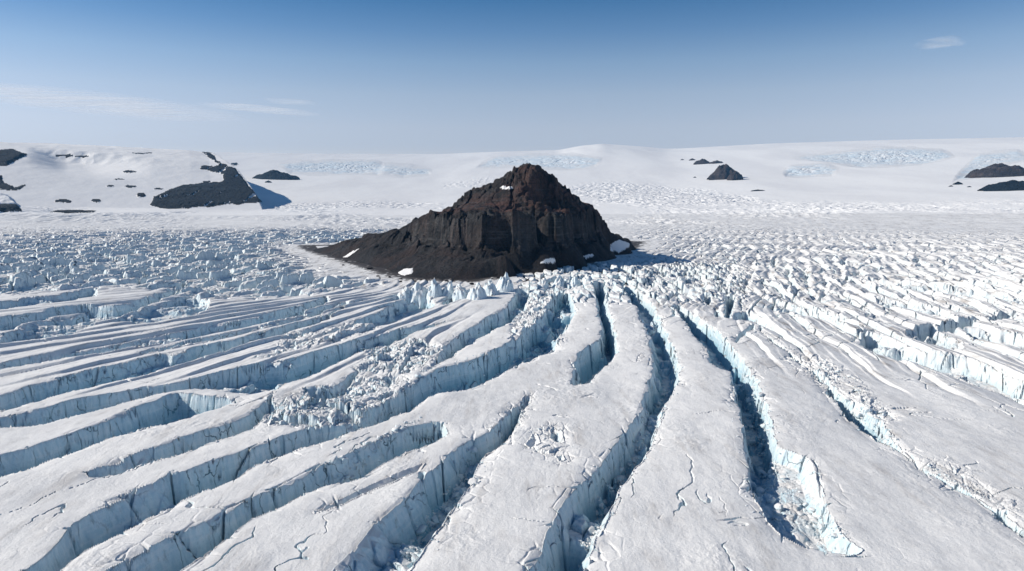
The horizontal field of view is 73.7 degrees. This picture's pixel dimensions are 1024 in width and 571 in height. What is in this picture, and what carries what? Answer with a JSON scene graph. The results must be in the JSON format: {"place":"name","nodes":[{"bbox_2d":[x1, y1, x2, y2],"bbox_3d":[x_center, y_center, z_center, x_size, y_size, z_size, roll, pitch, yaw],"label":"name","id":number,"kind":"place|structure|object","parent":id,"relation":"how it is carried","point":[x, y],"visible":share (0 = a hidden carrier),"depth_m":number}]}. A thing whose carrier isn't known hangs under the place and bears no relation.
{"place":"outdoors","nodes":[
{"label":"outdoors","id":0,"kind":"place"},
{"bbox_2d":[22,94,154,111],"bbox_3d":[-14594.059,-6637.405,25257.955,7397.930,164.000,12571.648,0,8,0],"label":"cloud","id":1,"kind":"structure","parent":0,"point":[91,103],"depth_m":23817.83},
{"bbox_2d":[0,142,272,209],"bbox_3d":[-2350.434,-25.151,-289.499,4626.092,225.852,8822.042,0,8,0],"label":"snowy hill","id":2,"kind":"structure","parent":0,"point":[44,174],"depth_m":2017.46},
{"bbox_2d":[0,175,24,190],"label":"rock outcrop","id":3,"kind":"object","parent":2,"relation":"on","point":[5,186],"visible":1,"depth_m":1748.39},
{"bbox_2d":[0,149,26,165],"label":"rock outcrop","id":4,"kind":"object","parent":2,"relation":"on","point":[8,156],"visible":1,"depth_m":2028.37},
{"bbox_2d":[55,199,71,202],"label":"rock outcrop","id":5,"kind":"object","parent":2,"relation":"on","point":[64,200],"visible":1,"depth_m":1705.62},
{"bbox_2d":[56,154,72,157],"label":"rock outcrop","id":6,"kind":"object","parent":2,"relation":"on","point":[68,155],"visible":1,"depth_m":2239.88},
{"bbox_2d":[123,170,136,172],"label":"rock outcrop","id":7,"kind":"object","parent":2,"relation":"on","point":[128,171],"visible":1,"depth_m":2087.68},
{"bbox_2d":[137,193,144,196],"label":"rock outcrop","id":8,"kind":"object","parent":2,"relation":"on","point":[141,194],"visible":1,"depth_m":1844.60},
{"bbox_2d":[150,152,261,208],"bbox_3d":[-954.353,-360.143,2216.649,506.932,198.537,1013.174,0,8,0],"label":"rock cliff","id":9,"kind":"structure","parent":2,"relation":"on","point":[233,189],"depth_m":1929.08},
{"bbox_2d":[0,213,1023,570],"bbox_3d":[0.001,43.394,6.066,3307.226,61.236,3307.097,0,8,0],"label":"glacier","id":10,"kind":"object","parent":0,"point":[952,253],"visible":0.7,"depth_m":550.35},
{"bbox_2d":[0,388,207,476],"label":"ice ridge","id":11,"kind":"structure","parent":10,"relation":"on","point":[25,448],"depth_m":178.13},
{"bbox_2d":[0,404,258,492],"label":"ice ridge","id":12,"kind":"structure","parent":10,"relation":"on","point":[120,454],"depth_m":161.93},
{"bbox_2d":[0,284,333,369],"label":"ice ridge","id":13,"kind":"structure","parent":10,"relation":"on","point":[242,308],"depth_m":342.38},
{"bbox_2d":[0,306,340,410],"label":"ice ridge","id":14,"kind":"structure","parent":10,"relation":"on","point":[25,384],"depth_m":243.67},
{"bbox_2d":[0,390,382,570],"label":"ice ridge","id":15,"kind":"structure","parent":10,"relation":"on","point":[59,527],"depth_m":142.08},
{"bbox_2d":[0,288,417,427],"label":"ice ridge","id":16,"kind":"structure","parent":10,"relation":"on","point":[348,329],"depth_m":253.75},
{"bbox_2d":[396,286,412,303],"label":"serac","id":17,"kind":"object","parent":16,"relation":"on","point":[405,293],"visible":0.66,"depth_m":393.63},
{"bbox_2d":[60,413,406,570],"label":"ice ridge","id":18,"kind":"structure","parent":10,"relation":"on","point":[179,535],"depth_m":134.57},
{"bbox_2d":[341,456,347,463],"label":"ice block","id":19,"kind":"object","parent":18,"relation":"on","point":[344,459],"depth_m":154.47},
{"bbox_2d":[180,419,502,570],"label":"ice ridge","id":20,"kind":"structure","parent":10,"relation":"on","point":[339,526],"depth_m":129.19},
{"bbox_2d":[201,286,540,422],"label":"ice ridge","id":21,"kind":"structure","parent":10,"relation":"on","point":[447,331],"depth_m":246.41},
{"bbox_2d":[410,282,427,308],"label":"serac","id":22,"kind":"object","parent":21,"relation":"on","point":[419,292],"visible":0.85,"depth_m":393.78},
{"bbox_2d":[424,278,441,306],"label":"serac","id":23,"kind":"object","parent":21,"relation":"on","point":[434,289],"visible":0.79,"depth_m":393.32},
{"bbox_2d":[442,281,453,302],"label":"serac","id":24,"kind":"object","parent":21,"relation":"on","point":[448,290],"visible":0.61,"depth_m":395.27},
{"bbox_2d":[452,283,467,301],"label":"serac","id":25,"kind":"object","parent":21,"relation":"on","point":[460,292],"visible":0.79,"depth_m":389.13},
{"bbox_2d":[466,282,486,299],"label":"serac","id":26,"kind":"object","parent":21,"relation":"on","point":[477,292],"visible":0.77,"depth_m":384.28},
{"bbox_2d":[483,278,498,295],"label":"serac","id":27,"kind":"object","parent":21,"relation":"on","point":[489,287],"visible":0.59,"depth_m":400.03},
{"bbox_2d":[495,272,513,291],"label":"serac","id":28,"kind":"object","parent":21,"relation":"on","point":[504,284],"visible":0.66,"depth_m":411.94},
{"bbox_2d":[313,163,635,282],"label":"rock mountain","id":29,"kind":"structure","parent":10,"relation":"on","point":[527,218],"depth_m":547.34},
{"bbox_2d":[402,284,607,451],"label":"ice ridge","id":30,"kind":"structure","parent":10,"relation":"on","point":[502,402],"depth_m":219.26},
{"bbox_2d":[410,388,644,570],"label":"ice ridge","id":31,"kind":"structure","parent":10,"relation":"on","point":[520,501],"depth_m":142.74},
{"bbox_2d":[468,477,478,483],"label":"ice block","id":32,"kind":"object","parent":31,"relation":"on","point":[472,480],"depth_m":144.05},
{"bbox_2d":[619,467,624,472],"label":"ice block","id":33,"kind":"object","parent":31,"relation":"on","point":[621,469],"depth_m":162.87},
{"bbox_2d":[537,278,548,288],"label":"serac","id":34,"kind":"object","parent":10,"relation":"on","point":[543,282],"visible":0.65,"depth_m":434.30},
{"bbox_2d":[551,274,564,289],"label":"serac","id":35,"kind":"object","parent":10,"relation":"on","point":[559,280],"visible":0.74,"depth_m":439.80},
{"bbox_2d":[569,275,580,288],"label":"serac","id":36,"kind":"object","parent":10,"relation":"on","point":[574,281],"visible":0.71,"depth_m":438.98},
{"bbox_2d":[581,274,591,284],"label":"serac","id":37,"kind":"object","parent":10,"relation":"on","point":[586,278],"visible":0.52,"depth_m":447.03},
{"bbox_2d":[605,278,614,286],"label":"serac","id":38,"kind":"object","parent":10,"relation":"on","point":[609,283],"visible":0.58,"depth_m":440.55},
{"bbox_2d":[564,285,659,421],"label":"ice ridge","id":39,"kind":"structure","parent":10,"relation":"on","point":[627,378],"depth_m":237.26},
{"bbox_2d":[283,348,991,570],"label":"ice rubble","id":40,"kind":"object","parent":10,"relation":"on","point":[476,483],"visible":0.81,"depth_m":157.17},
{"bbox_2d":[329,455,337,463],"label":"ice block","id":41,"kind":"object","parent":40,"relation":"on","point":[333,459],"depth_m":152.28},
{"bbox_2d":[398,558,412,568],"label":"ice block","id":42,"kind":"object","parent":40,"relation":"on","point":[402,561],"depth_m":119.04},
{"bbox_2d":[411,554,417,562],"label":"ice block","id":43,"kind":"object","parent":40,"relation":"on","point":[413,558],"depth_m":120.07},
{"bbox_2d":[416,525,426,534],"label":"ice block","id":44,"kind":"object","parent":40,"relation":"on","point":[421,529],"depth_m":134.36},
{"bbox_2d":[431,515,440,523],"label":"ice block","id":45,"kind":"object","parent":40,"relation":"on","point":[434,519],"depth_m":140.69},
{"bbox_2d":[452,492,459,497],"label":"ice block","id":46,"kind":"object","parent":40,"relation":"on","point":[455,494],"depth_m":151.62},
{"bbox_2d":[459,487,467,494],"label":"ice block","id":47,"kind":"object","parent":40,"relation":"on","point":[462,490],"depth_m":152.03},
{"bbox_2d":[470,446,476,453],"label":"ice block","id":48,"kind":"object","parent":40,"relation":"on","point":[473,449],"depth_m":166.31},
{"bbox_2d":[588,526,594,534],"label":"ice block","id":49,"kind":"object","parent":40,"relation":"on","point":[591,529],"depth_m":129.01},
{"bbox_2d":[756,487,764,493],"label":"ice block","id":50,"kind":"object","parent":40,"relation":"on","point":[760,490],"depth_m":147.36},
{"bbox_2d":[761,505,771,510],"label":"ice block","id":51,"kind":"object","parent":40,"relation":"on","point":[764,507],"depth_m":135.88},
{"bbox_2d":[763,491,770,499],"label":"ice block","id":52,"kind":"object","parent":40,"relation":"on","point":[766,495],"depth_m":142.69},
{"bbox_2d":[763,510,773,519],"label":"ice block","id":53,"kind":"object","parent":40,"relation":"on","point":[767,515],"depth_m":133.81},
{"bbox_2d":[766,497,775,502],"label":"ice block","id":54,"kind":"object","parent":40,"relation":"on","point":[771,499],"depth_m":141.02},
{"bbox_2d":[774,503,782,510],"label":"ice block","id":55,"kind":"object","parent":40,"relation":"on","point":[778,506],"depth_m":136.93},
{"bbox_2d":[810,518,817,523],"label":"ice block","id":56,"kind":"object","parent":40,"relation":"on","point":[814,521],"depth_m":132.05},
{"bbox_2d":[853,413,862,418],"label":"ice block","id":57,"kind":"object","parent":40,"relation":"on","point":[857,415],"depth_m":191.21},
{"bbox_2d":[584,284,797,570],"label":"ice ridge","id":58,"kind":"structure","parent":10,"relation":"on","point":[681,501],"depth_m":140.28},
{"bbox_2d":[699,285,1023,570],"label":"ice ridge","id":59,"kind":"structure","parent":10,"relation":"on","point":[887,507],"depth_m":145.73},
{"bbox_2d":[757,287,1023,537],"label":"ice ridge","id":60,"kind":"structure","parent":10,"relation":"on","point":[965,432],"depth_m":197.12},
{"bbox_2d":[866,286,1023,398],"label":"ice ridge","id":61,"kind":"structure","parent":10,"relation":"on","point":[997,366],"depth_m":302.43},
{"bbox_2d":[0,137,1023,215],"bbox_3d":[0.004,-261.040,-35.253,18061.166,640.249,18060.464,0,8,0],"label":"ice cap terrain","id":62,"kind":"structure","parent":0,"point":[622,179],"depth_m":3032.40},
{"bbox_2d":[0,204,21,211],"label":"rock outcrop","id":63,"kind":"object","parent":62,"relation":"on","point":[9,207],"visible":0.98,"depth_m":1458.88},
{"bbox_2d":[51,210,96,212],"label":"rock outcrop","id":64,"kind":"object","parent":62,"relation":"on","point":[75,211],"visible":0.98,"depth_m":1475.95},
{"bbox_2d":[253,170,299,179],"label":"rock outcrop","id":65,"kind":"object","parent":62,"relation":"on","point":[274,174],"visible":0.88,"depth_m":3501.34},
{"bbox_2d":[278,159,383,175],"bbox_3d":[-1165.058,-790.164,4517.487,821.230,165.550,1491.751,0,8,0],"label":"icefall","id":66,"kind":"object","parent":62,"relation":"on","point":[326,167],"visible":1,"depth_m":4464.42},
{"bbox_2d":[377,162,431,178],"bbox_3d":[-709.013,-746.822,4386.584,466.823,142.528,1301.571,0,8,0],"label":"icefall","id":67,"kind":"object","parent":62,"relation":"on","point":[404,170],"visible":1,"depth_m":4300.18},
{"bbox_2d":[476,152,601,169],"bbox_3d":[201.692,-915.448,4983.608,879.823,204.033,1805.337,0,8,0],"label":"icefall","id":68,"kind":"object","parent":62,"relation":"on","point":[564,161],"visible":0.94,"depth_m":4807.89},
{"bbox_2d":[694,158,708,164],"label":"rock outcrop","id":69,"kind":"object","parent":62,"relation":"on","point":[703,161],"visible":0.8,"depth_m":4269.84},
{"bbox_2d":[709,160,722,163],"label":"rock outcrop","id":70,"kind":"object","parent":62,"relation":"on","point":[715,162],"visible":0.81,"depth_m":4243.59},
{"bbox_2d":[707,164,734,179],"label":"rock outcrop","id":71,"kind":"object","parent":62,"relation":"on","point":[722,172],"visible":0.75,"depth_m":3338.89},
{"bbox_2d":[727,171,742,179],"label":"rock outcrop","id":72,"kind":"object","parent":62,"relation":"on","point":[735,175],"visible":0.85,"depth_m":3261.36},
{"bbox_2d":[783,163,839,177],"bbox_3d":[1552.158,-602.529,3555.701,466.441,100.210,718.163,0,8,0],"label":"icefall","id":73,"kind":"object","parent":62,"relation":"on","point":[809,170],"visible":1,"depth_m":3541.09},
{"bbox_2d":[793,146,954,167],"bbox_3d":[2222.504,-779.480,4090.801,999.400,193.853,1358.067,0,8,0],"label":"icefall","id":74,"kind":"object","parent":62,"relation":"on","point":[880,157],"visible":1,"depth_m":4058.11},
{"bbox_2d":[953,149,1023,181],"bbox_3d":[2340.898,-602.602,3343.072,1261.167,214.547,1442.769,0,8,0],"label":"icefall","id":75,"kind":"object","parent":62,"relation":"on","point":[979,161],"visible":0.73,"depth_m":3468.45},
{"bbox_2d":[964,163,1023,177],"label":"rock outcrop","id":76,"kind":"object","parent":62,"relation":"on","point":[997,170],"visible":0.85,"depth_m":2779.93},
{"bbox_2d":[977,180,1023,190],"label":"rock outcrop","id":77,"kind":"object","parent":62,"relation":"on","point":[1013,185],"visible":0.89,"depth_m":2174.26},
{"bbox_2d":[0,0,1023,153],"label":"sky","id":78,"kind":"structure","parent":0,"point":[241,76]}
]}

